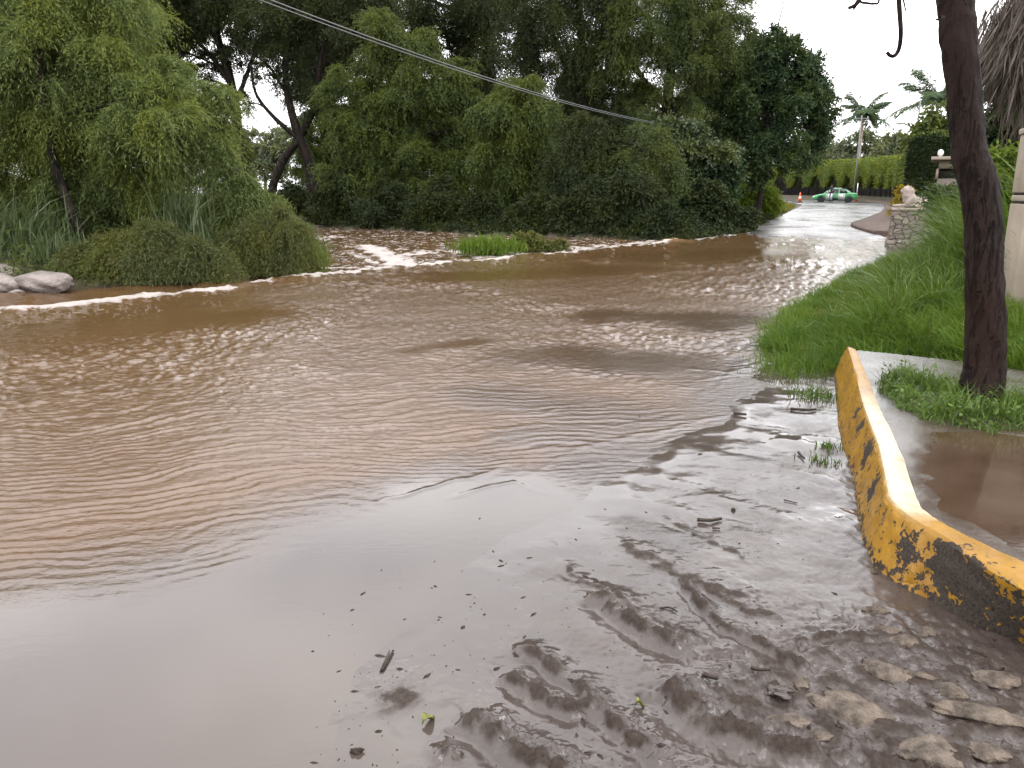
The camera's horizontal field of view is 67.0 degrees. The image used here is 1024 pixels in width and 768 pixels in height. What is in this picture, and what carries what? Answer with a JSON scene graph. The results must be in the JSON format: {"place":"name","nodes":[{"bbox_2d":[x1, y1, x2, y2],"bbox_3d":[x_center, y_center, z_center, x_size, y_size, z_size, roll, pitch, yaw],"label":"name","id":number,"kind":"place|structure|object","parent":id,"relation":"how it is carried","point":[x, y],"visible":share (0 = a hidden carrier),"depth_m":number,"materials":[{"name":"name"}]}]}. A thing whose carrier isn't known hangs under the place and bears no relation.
{"place":"outdoors","nodes":[
{"label":"outdoors","id":0,"kind":"place"},
{"bbox_2d":[0,227,913,767],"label":"river water","id":1,"kind":"structure","parent":0,"point":[224,507],"depth_m":5.06,"materials":[{"name":"liquid"}]},
{"bbox_2d":[309,249,339,269],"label":"reed clump","id":2,"kind":"object","parent":1,"relation":"on","point":[325,262],"visible":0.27,"depth_m":17.17,"materials":[{"name":"green plant"}]},
{"bbox_2d":[433,230,539,256],"bbox_3d":[-0.624,-3.937,21.428,2.471,0.732,2.178,7,15,26],"label":"grass islet","id":3,"kind":"object","parent":1,"relation":"in","point":[482,245],"depth_m":21.20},
{"bbox_2d":[509,228,574,252],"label":"drift bush","id":4,"kind":"object","parent":1,"relation":"in","point":[557,245],"visible":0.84,"depth_m":21.79,"materials":[{"name":"green plant"}]},
{"bbox_2d":[259,0,658,124],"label":"cable","id":5,"kind":"object","parent":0,"point":[430,61],"visible":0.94,"depth_m":21.08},
{"bbox_2d":[270,0,655,122],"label":"cable","id":6,"kind":"object","parent":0,"point":[437,60],"visible":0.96,"depth_m":21.42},
{"bbox_2d":[0,194,1019,369],"bbox_3d":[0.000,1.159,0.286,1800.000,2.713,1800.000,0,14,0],"label":"ground","id":7,"kind":"structure","parent":0,"point":[79,285],"depth_m":30.68,"materials":[{"name":"soil"}]},
{"bbox_2d":[0,272,19,292],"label":"rock","id":8,"kind":"object","parent":7,"relation":"on","point":[8,283],"visible":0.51,"depth_m":13.25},
{"bbox_2d":[0,263,20,275],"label":"rock","id":9,"kind":"object","parent":7,"relation":"on","point":[5,265],"visible":0.24,"depth_m":14.39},
{"bbox_2d":[12,270,73,292],"bbox_3d":[-8.337,-1.772,13.636,0.877,0.419,0.848,8,16,29],"label":"rock","id":10,"kind":"object","parent":7,"relation":"on","point":[40,281],"visible":0.77,"depth_m":13.45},
{"bbox_2d":[0,215,90,265],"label":"reed clump","id":11,"kind":"object","parent":7,"relation":"on","point":[49,247],"visible":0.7,"depth_m":14.76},
{"bbox_2d":[0,181,111,258],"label":"reed clump","id":12,"kind":"object","parent":7,"relation":"on","point":[22,223],"visible":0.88,"depth_m":15.14,"materials":[{"name":"plant"}]},
{"bbox_2d":[0,0,195,243],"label":"willow tree","id":13,"kind":"object","parent":7,"relation":"on","point":[88,51],"visible":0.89,"depth_m":15.12,"materials":[{"name":"green plant"}]},
{"bbox_2d":[0,149,227,249],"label":"willow tree","id":14,"kind":"object","parent":7,"relation":"on","point":[18,188],"visible":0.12,"depth_m":16.40,"materials":[{"name":"green plant"}]},
{"bbox_2d":[16,50,258,234],"bbox_3d":[-7.740,-4.644,16.304,4.820,4.531,3.546,6,15,21],"label":"willow tree","id":15,"kind":"object","parent":7,"relation":"on","point":[191,132],"visible":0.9,"depth_m":15.55,"materials":[{"name":"green plant"}]},
{"bbox_2d":[38,210,250,288],"bbox_3d":[-7.051,-2.529,14.703,4.202,1.541,2.183,0,14,0],"label":"willow shrub","id":16,"kind":"object","parent":7,"relation":"on","point":[134,250],"visible":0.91,"depth_m":14.46,"materials":[{"name":"green plant"}]},
{"bbox_2d":[0,216,337,289],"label":"undergrowth","id":17,"kind":"object","parent":7,"relation":"on","point":[17,260],"visible":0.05,"depth_m":14.54,"materials":[{"name":"green plant"}]},
{"bbox_2d":[131,159,242,250],"bbox_3d":[-6.337,-3.538,15.479,2.767,2.190,2.148,0,14,0],"label":"reed clump","id":18,"kind":"object","parent":7,"relation":"on","point":[190,220],"visible":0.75,"depth_m":15.51,"materials":[{"name":"plant"}]},
{"bbox_2d":[149,12,227,62],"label":"dark tree","id":19,"kind":"object","parent":7,"relation":"on","point":[181,55],"depth_m":58.29,"materials":[{"name":"green plant"}]},
{"bbox_2d":[135,0,287,177],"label":"dark tree","id":20,"kind":"object","parent":7,"relation":"on","point":[215,14],"visible":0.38,"depth_m":45.80,"materials":[{"name":"green plant"}]},
{"bbox_2d":[200,123,257,193],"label":"leafy tree","id":21,"kind":"object","parent":7,"relation":"on","point":[250,155],"visible":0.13,"depth_m":60.82,"materials":[{"name":"green plant"}]},
{"bbox_2d":[186,171,321,251],"bbox_3d":[-5.770,-3.012,17.029,3.295,3.367,2.416,0,14,0],"label":"shrub","id":22,"kind":"object","parent":7,"relation":"on","point":[251,194],"visible":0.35,"depth_m":16.49,"materials":[{"name":"green plant"}]},
{"bbox_2d":[242,123,298,190],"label":"distant tree","id":23,"kind":"object","parent":7,"relation":"on","point":[271,152],"visible":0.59,"depth_m":113.62,"materials":[{"name":"green plant"}]},
{"bbox_2d":[204,198,344,278],"bbox_3d":[-5.220,-3.047,16.332,3.399,1.797,2.520,0,14,0],"label":"willow shrub","id":24,"kind":"object","parent":7,"relation":"on","point":[276,245],"visible":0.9,"depth_m":15.85,"materials":[{"name":"green plant"}]},
{"bbox_2d":[269,179,315,216],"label":"shrub","id":25,"kind":"object","parent":7,"relation":"on","point":[295,194],"visible":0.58,"depth_m":41.25,"materials":[{"name":"green plant"}]},
{"bbox_2d":[252,1,360,149],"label":"dark tree","id":26,"kind":"object","parent":7,"relation":"on","point":[309,65],"visible":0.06,"depth_m":63.99,"materials":[{"name":"green plant"}]},
{"bbox_2d":[225,0,415,193],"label":"dark tree","id":27,"kind":"object","parent":7,"relation":"on","point":[342,11],"visible":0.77,"depth_m":42.65,"materials":[{"name":"green plant"}]},
{"bbox_2d":[280,99,364,192],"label":"leafy tree","id":28,"kind":"object","parent":7,"relation":"on","point":[313,146],"visible":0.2,"depth_m":56.00,"materials":[{"name":"green plant"}]},
{"bbox_2d":[298,170,362,225],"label":"shrub","id":29,"kind":"object","parent":7,"relation":"on","point":[321,209],"visible":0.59,"depth_m":38.87,"materials":[{"name":"green plant"}]},
{"bbox_2d":[339,167,418,228],"bbox_3d":[-6.432,-9.007,37.639,4.434,3.140,3.882,0,14,0],"label":"shrub","id":30,"kind":"object","parent":7,"relation":"on","point":[380,204],"visible":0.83,"depth_m":37.22,"materials":[{"name":"green plant"}]},
{"bbox_2d":[303,4,488,202],"bbox_3d":[-5.175,-12.722,39.246,10.971,11.769,6.270,0,14,0],"label":"leafy tree","id":31,"kind":"object","parent":7,"relation":"on","point":[406,96],"visible":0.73,"depth_m":38.03,"materials":[{"name":"green plant"}]},
{"bbox_2d":[394,172,464,230],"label":"shrub","id":32,"kind":"object","parent":7,"relation":"on","point":[429,202],"visible":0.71,"depth_m":35.11,"materials":[{"name":"green plant"}]},
{"bbox_2d":[401,108,474,188],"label":"leafy tree","id":33,"kind":"object","parent":7,"relation":"on","point":[425,162],"visible":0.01,"depth_m":56.88,"materials":[{"name":"green plant"}]},
{"bbox_2d":[338,0,549,121],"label":"dark tree","id":34,"kind":"object","parent":7,"relation":"on","point":[463,27],"visible":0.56,"depth_m":48.60,"materials":[{"name":"green plant"}]},
{"bbox_2d":[439,187,508,225],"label":"shrub","id":35,"kind":"object","parent":7,"relation":"on","point":[480,201],"visible":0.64,"depth_m":33.87,"materials":[{"name":"green plant"}]},
{"bbox_2d":[459,74,594,207],"bbox_3d":[0.975,-10.154,36.136,6.931,8.221,4.489,0,14,0],"label":"leafy tree","id":36,"kind":"object","parent":7,"relation":"on","point":[504,161],"visible":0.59,"depth_m":35.03,"materials":[{"name":"green plant"}]},
{"bbox_2d":[316,199,738,240],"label":"undergrowth","id":37,"kind":"object","parent":7,"relation":"on","point":[695,231],"visible":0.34,"depth_m":31.41,"materials":[{"name":"green plant"}]},
{"bbox_2d":[496,186,559,233],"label":"shrub","id":38,"kind":"object","parent":7,"relation":"on","point":[526,206],"visible":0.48,"depth_m":31.95,"materials":[{"name":"green plant"}]},
{"bbox_2d":[483,0,651,213],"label":"dark tree","id":39,"kind":"object","parent":7,"relation":"on","point":[586,134],"visible":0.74,"depth_m":37.60,"materials":[{"name":"green plant"}]},
{"bbox_2d":[542,172,608,234],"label":"shrub","id":40,"kind":"object","parent":7,"relation":"on","point":[566,211],"visible":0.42,"depth_m":30.71,"materials":[{"name":"green plant"}]},
{"bbox_2d":[581,166,676,234],"bbox_3d":[4.644,-7.075,30.364,4.058,2.856,2.997,0,14,0],"label":"shrub","id":41,"kind":"object","parent":7,"relation":"on","point":[624,200],"visible":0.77,"depth_m":29.63,"materials":[{"name":"green plant"}]},
{"bbox_2d":[610,77,652,152],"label":"leafy tree","id":42,"kind":"object","parent":7,"relation":"on","point":[638,114],"visible":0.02,"depth_m":56.36,"materials":[{"name":"green plant"}]},
{"bbox_2d":[628,195,696,239],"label":"shrub","id":43,"kind":"object","parent":7,"relation":"on","point":[663,216],"visible":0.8,"depth_m":28.42,"materials":[{"name":"green plant"}]},
{"bbox_2d":[574,0,769,202],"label":"dark tree","id":44,"kind":"object","parent":7,"relation":"on","point":[706,34],"visible":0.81,"depth_m":37.76,"materials":[{"name":"green plant"}]},
{"bbox_2d":[643,92,716,179],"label":"leafy tree","id":45,"kind":"object","parent":7,"relation":"on","point":[701,116],"visible":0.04,"depth_m":56.09,"materials":[{"name":"green plant"}]},
{"bbox_2d":[636,110,746,199],"bbox_3d":[8.278,-10.152,36.538,5.415,5.218,3.394,0,14,0],"label":"pale shrub","id":46,"kind":"object","parent":7,"relation":"on","point":[695,145],"visible":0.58,"depth_m":35.60,"materials":[{"name":"green plant"}]},
{"bbox_2d":[661,141,751,215],"bbox_3d":[8.685,-9.283,36.958,5.432,4.526,3.499,0,14,0],"label":"shrub","id":47,"kind":"object","parent":7,"relation":"on","point":[730,176],"visible":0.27,"depth_m":36.37,"materials":[{"name":"green plant"}]},
{"bbox_2d":[687,177,746,227],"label":"ivy bush","id":48,"kind":"object","parent":7,"relation":"on","point":[709,200],"visible":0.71,"depth_m":32.81,"materials":[{"name":"green plant"}]},
{"bbox_2d":[651,42,790,112],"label":"dark tree","id":49,"kind":"object","parent":7,"relation":"on","point":[713,75],"visible":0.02,"depth_m":58.38,"materials":[{"name":"green plant"}]},
{"bbox_2d":[717,203,762,232],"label":"shrub","id":50,"kind":"object","parent":7,"relation":"on","point":[749,216],"visible":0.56,"depth_m":32.49,"materials":[{"name":"green plant"}]},
{"bbox_2d":[693,199,787,234],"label":"undergrowth","id":51,"kind":"object","parent":7,"relation":"on","point":[765,217],"visible":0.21,"depth_m":31.98,"materials":[{"name":"green plant"}]},
{"bbox_2d":[736,181,787,217],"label":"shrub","id":52,"kind":"object","parent":7,"relation":"on","point":[772,202],"visible":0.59,"depth_m":45.16,"materials":[{"name":"green plant"}]},
{"bbox_2d":[700,0,845,215],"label":"roadside tree","id":53,"kind":"object","parent":7,"relation":"on","point":[808,96],"visible":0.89,"depth_m":39.96,"materials":[{"name":"green plant"}]},
{"bbox_2d":[684,176,897,195],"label":"garden wall","id":54,"kind":"structure","parent":7,"relation":"on","point":[812,190],"depth_m":101.54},
{"bbox_2d":[769,154,905,196],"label":"clipped hedge","id":55,"kind":"object","parent":7,"relation":"on","point":[878,171],"visible":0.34,"depth_m":92.66,"materials":[{"name":"green plant"}]},
{"bbox_2d":[821,126,883,161],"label":"distant tree","id":56,"kind":"object","parent":7,"relation":"on","point":[843,148],"visible":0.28,"depth_m":113.03,"materials":[{"name":"green plant"}]},
{"bbox_2d":[844,115,868,192],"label":"utility pole","id":57,"kind":"object","parent":7,"relation":"on","point":[861,118],"visible":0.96,"depth_m":88.04,"materials":[{"name":"concrete"}]},
{"bbox_2d":[833,90,896,157],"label":"palm tree","id":58,"kind":"object","parent":7,"relation":"on","point":[870,112],"visible":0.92,"depth_m":94.36,"materials":[{"name":"green plant"}]},
{"bbox_2d":[851,200,892,235],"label":"footway","id":59,"kind":"structure","parent":7,"relation":"on","point":[871,224],"depth_m":36.62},
{"bbox_2d":[795,184,961,318],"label":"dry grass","id":60,"kind":"structure","parent":7,"relation":"on","point":[863,279],"depth_m":11.54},
{"bbox_2d":[735,250,1023,466],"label":"grass","id":61,"kind":"structure","parent":7,"relation":"on","point":[914,335],"depth_m":7.57,"materials":[{"name":"plant"}]},
{"bbox_2d":[865,128,908,157],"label":"distant tree","id":62,"kind":"object","parent":7,"relation":"on","point":[888,146],"visible":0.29,"depth_m":104.45,"materials":[{"name":"green plant"}]},
{"bbox_2d":[764,123,1023,341],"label":"tall grass","id":63,"kind":"structure","parent":7,"relation":"on","point":[944,246],"depth_m":9.66,"materials":[{"name":"plant"}]},
{"bbox_2d":[885,184,916,215],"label":"shrub","id":64,"kind":"object","parent":7,"relation":"on","point":[897,198],"visible":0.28,"depth_m":25.18,"materials":[{"name":"yellow plant"}]},
{"bbox_2d":[885,207,929,247],"bbox_3d":[12.158,-4.718,23.563,1.302,1.266,1.300,6,15,22],"label":"stone pedestal","id":65,"kind":"object","parent":7,"relation":"on","point":[894,223],"visible":0.43,"depth_m":23.23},
{"bbox_2d":[892,186,926,207],"bbox_3d":[12.151,-5.658,23.372,1.135,0.645,0.531,6,15,22],"label":"lion statue","id":66,"kind":"object","parent":65,"relation":"on","point":[907,193],"visible":0.66,"depth_m":23.28,"materials":[{"name":"stone"}]},
{"bbox_2d":[874,68,946,127],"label":"palm tree","id":67,"kind":"object","parent":7,"relation":"on","point":[932,95],"visible":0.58,"depth_m":80.12,"materials":[{"name":"green plant"}]},
{"bbox_2d":[893,100,948,175],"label":"distant tree","id":68,"kind":"object","parent":7,"relation":"on","point":[933,120],"visible":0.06,"depth_m":66.83,"materials":[{"name":"green plant"}]},
{"bbox_2d":[902,129,949,207],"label":"tall hedge","id":69,"kind":"object","parent":7,"relation":"on","point":[920,147],"visible":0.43,"depth_m":51.59,"materials":[{"name":"green plant"}]},
{"bbox_2d":[834,347,1023,643],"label":"kerb","id":70,"kind":"structure","parent":7,"relation":"on","point":[911,544],"depth_m":3.21,"materials":[{"name":"paint"}]},
{"bbox_2d":[913,178,959,224],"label":"shrub","id":71,"kind":"object","parent":7,"relation":"on","point":[935,189],"visible":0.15,"depth_m":21.41,"materials":[{"name":"green plant"}]},
{"bbox_2d":[931,149,955,185],"bbox_3d":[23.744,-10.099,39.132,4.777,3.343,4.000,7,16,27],"label":"gate pillar","id":72,"kind":"structure","parent":7,"relation":"on","point":[942,171],"depth_m":38.53,"materials":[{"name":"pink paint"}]},
{"bbox_2d":[948,88,1023,178],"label":"dark tree","id":73,"kind":"object","parent":7,"relation":"on","point":[992,136],"visible":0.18,"depth_m":13.89,"materials":[{"name":"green plant"}]},
{"bbox_2d":[957,0,1023,188],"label":"skirted palm","id":74,"kind":"object","parent":7,"relation":"on","point":[1001,51],"visible":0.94,"depth_m":11.55,"materials":[{"name":"plant"}]},
{"bbox_2d":[988,139,1019,211],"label":"creeper bush","id":75,"kind":"object","parent":7,"relation":"on","point":[1009,156],"visible":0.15,"depth_m":10.02,"materials":[{"name":"green plant"}]},
{"bbox_2d":[1004,128,1023,309],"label":"gate pillar","id":76,"kind":"structure","parent":7,"relation":"on","point":[1014,270],"depth_m":7.60,"materials":[{"name":"paint"}]},
{"bbox_2d":[13,0,1007,192],"label":"sky","id":77,"kind":"structure","parent":0,"point":[859,40],"materials":[{"name":"white"}]},
{"bbox_2d":[328,336,1023,767],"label":"muddy road","id":78,"kind":"structure","parent":0,"point":[808,550],"depth_m":2.81,"materials":[{"name":"soil"}]},
{"bbox_2d":[349,747,364,754],"bbox_3d":[-0.456,1.078,2.273,0.043,0.028,0.023,5,15,19],"label":"mud clod","id":79,"kind":"object","parent":78,"relation":"on","point":[356,751],"visible":1,"depth_m":2.27,"materials":[{"name":"brown soil"}]},
{"bbox_2d":[379,650,393,671],"bbox_3d":[-0.438,0.968,2.709,0.019,0.012,0.136,1,14,5],"label":"stick","id":80,"kind":"object","parent":78,"relation":"on","point":[384,665],"visible":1,"depth_m":2.70,"materials":[{"name":"brown wood"}]},
{"bbox_2d":[422,712,434,724],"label":"fallen leaf","id":81,"kind":"object","parent":78,"relation":"on","point":[425,716],"visible":1,"depth_m":2.39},
{"bbox_2d":[310,392,1012,767],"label":"litter","id":82,"kind":"object","parent":78,"relation":"on","point":[582,722],"visible":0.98,"depth_m":2.61,"materials":[{"name":"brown wood"}]},
{"bbox_2d":[697,517,721,521],"bbox_3d":[0.979,0.671,3.825,0.127,0.023,0.040,0,14,0],"label":"stick","id":83,"kind":"object","parent":78,"relation":"on","point":[708,519],"visible":1,"depth_m":3.82,"materials":[{"name":"brown wood"}]},
{"bbox_2d":[702,672,717,679],"bbox_3d":[0.655,0.965,2.553,0.048,0.018,0.019,7,16,28],"label":"stick","id":84,"kind":"object","parent":78,"relation":"on","point":[708,675],"visible":1,"depth_m":2.55,"materials":[{"name":"brown wood"}]},
{"bbox_2d":[750,666,770,670],"bbox_3d":[0.834,0.955,2.590,0.067,0.023,0.019,6,15,23],"label":"stick","id":85,"kind":"object","parent":78,"relation":"on","point":[753,668],"visible":1,"depth_m":2.58,"materials":[{"name":"brown wood"}]},
{"bbox_2d":[766,684,795,699],"bbox_3d":[0.862,0.986,2.483,0.091,0.036,0.078,0,14,0],"label":"mud clod","id":86,"kind":"object","parent":78,"relation":"on","point":[783,692],"visible":1,"depth_m":2.47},
{"bbox_2d":[766,713,810,730],"bbox_3d":[0.833,1.026,2.338,0.140,0.036,0.095,0,14,0],"label":"cobblestone","id":87,"kind":"object","parent":78,"relation":"on","point":[799,720],"visible":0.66,"depth_m":2.34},
{"bbox_2d":[791,676,809,689],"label":"cobblestone","id":88,"kind":"object","parent":78,"relation":"on","point":[799,682],"visible":1,"depth_m":2.54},
{"bbox_2d":[790,407,816,410],"bbox_3d":[2.176,0.191,5.775,0.189,0.026,0.044,3,14,10],"label":"stick","id":89,"kind":"object","parent":78,"relation":"on","point":[801,409],"visible":1,"depth_m":5.76,"materials":[{"name":"brown wood"}]},
{"bbox_2d":[809,730,833,741],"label":"cobblestone","id":90,"kind":"object","parent":78,"relation":"on","point":[823,736],"visible":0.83,"depth_m":2.26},
{"bbox_2d":[805,689,895,728],"bbox_3d":[1.064,1.028,2.429,0.258,0.054,0.186,0,14,0],"label":"cobblestone","id":91,"kind":"object","parent":78,"relation":"on","point":[856,710],"visible":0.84,"depth_m":2.42,"materials":[{"name":"stone"}]},
{"bbox_2d":[861,606,889,613],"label":"cobblestone","id":92,"kind":"object","parent":78,"relation":"on","point":[877,609],"visible":0.96,"depth_m":2.97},
{"bbox_2d":[866,625,901,633],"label":"cobblestone","id":93,"kind":"object","parent":78,"relation":"on","point":[890,630],"visible":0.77,"depth_m":2.84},
{"bbox_2d":[861,659,915,683],"bbox_3d":[1.263,0.977,2.607,0.113,0.058,0.188,-13,19,-42],"label":"cobblestone","id":94,"kind":"object","parent":78,"relation":"on","point":[888,672],"visible":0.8,"depth_m":2.59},
{"bbox_2d":[889,634,918,647],"bbox_3d":[1.411,0.929,2.776,0.114,0.043,0.073,0,14,0],"label":"cobblestone","id":95,"kind":"object","parent":78,"relation":"on","point":[905,641],"visible":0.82,"depth_m":2.77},
{"bbox_2d":[902,670,937,680],"bbox_3d":[1.360,0.972,2.581,0.114,0.024,0.038,4,14,16],"label":"cobblestone","id":96,"kind":"object","parent":78,"relation":"on","point":[921,674],"visible":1,"depth_m":2.57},
{"bbox_2d":[917,626,937,636],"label":"cobblestone","id":97,"kind":"object","parent":78,"relation":"on","point":[925,631],"visible":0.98,"depth_m":2.83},
{"bbox_2d":[897,733,963,767],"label":"cobblestone","id":98,"kind":"object","parent":78,"relation":"on","point":[931,750],"visible":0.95,"depth_m":2.19,"materials":[{"name":"stone"}]},
{"bbox_2d":[939,682,969,698],"bbox_3d":[1.426,0.997,2.498,0.089,0.052,0.070,0,14,0],"label":"cobblestone","id":99,"kind":"object","parent":78,"relation":"on","point":[950,690],"visible":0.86,"depth_m":2.48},
{"bbox_2d":[924,699,1023,728],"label":"cobblestone","id":100,"kind":"object","parent":78,"relation":"on","point":[996,716],"visible":0.94,"depth_m":2.38,"materials":[{"name":"stone"}]},
{"bbox_2d":[967,741,1012,763],"bbox_3d":[1.369,1.062,2.218,0.130,0.034,0.072,7,16,28],"label":"cobblestone","id":101,"kind":"object","parent":78,"relation":"on","point":[987,753],"visible":1,"depth_m":2.21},
{"bbox_2d":[971,669,1021,689],"bbox_3d":[1.603,0.980,2.556,0.156,0.044,0.084,5,15,19],"label":"cobblestone","id":102,"kind":"object","parent":78,"relation":"on","point":[999,679],"visible":1,"depth_m":2.54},
{"bbox_2d":[735,201,795,214],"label":"verge grass","id":103,"kind":"structure","parent":0,"point":[790,206],"depth_m":63.95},
{"bbox_2d":[748,200,884,238],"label":"road","id":104,"kind":"structure","parent":0,"point":[821,220],"depth_m":40.71,"materials":[{"name":"asphalt"}]},
{"bbox_2d":[812,188,857,202],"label":"patrol car","id":105,"kind":"object","parent":104,"relation":"on","point":[841,194],"visible":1,"depth_m":79.25,"materials":[{"name":"green metal"}]},
{"bbox_2d":[856,350,1023,561],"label":"sidewalk","id":106,"kind":"structure","parent":0,"point":[910,432],"depth_m":4.44,"materials":[{"name":"concrete"}]},
{"bbox_2d":[872,352,1023,434],"bbox_3d":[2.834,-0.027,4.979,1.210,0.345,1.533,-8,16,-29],"label":"grass","id":107,"kind":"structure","parent":106,"relation":"on","point":[947,390],"depth_m":4.76,"materials":[{"name":"plant"}]},
{"bbox_2d":[873,360,929,393],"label":"weed stalks","id":108,"kind":"object","parent":107,"relation":"on","point":[894,377],"visible":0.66,"depth_m":5.32,"materials":[{"name":"green plant"}]},
{"bbox_2d":[848,0,1012,408],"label":"street tree","id":109,"kind":"object","parent":107,"relation":"on","point":[985,351],"visible":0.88,"depth_m":4.65,"materials":[{"name":"brown plant"}]},
{"bbox_2d":[916,432,1023,551],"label":"puddle","id":110,"kind":"object","parent":106,"relation":"on","point":[979,481],"visible":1,"depth_m":3.71,"materials":[{"name":"liquid"}]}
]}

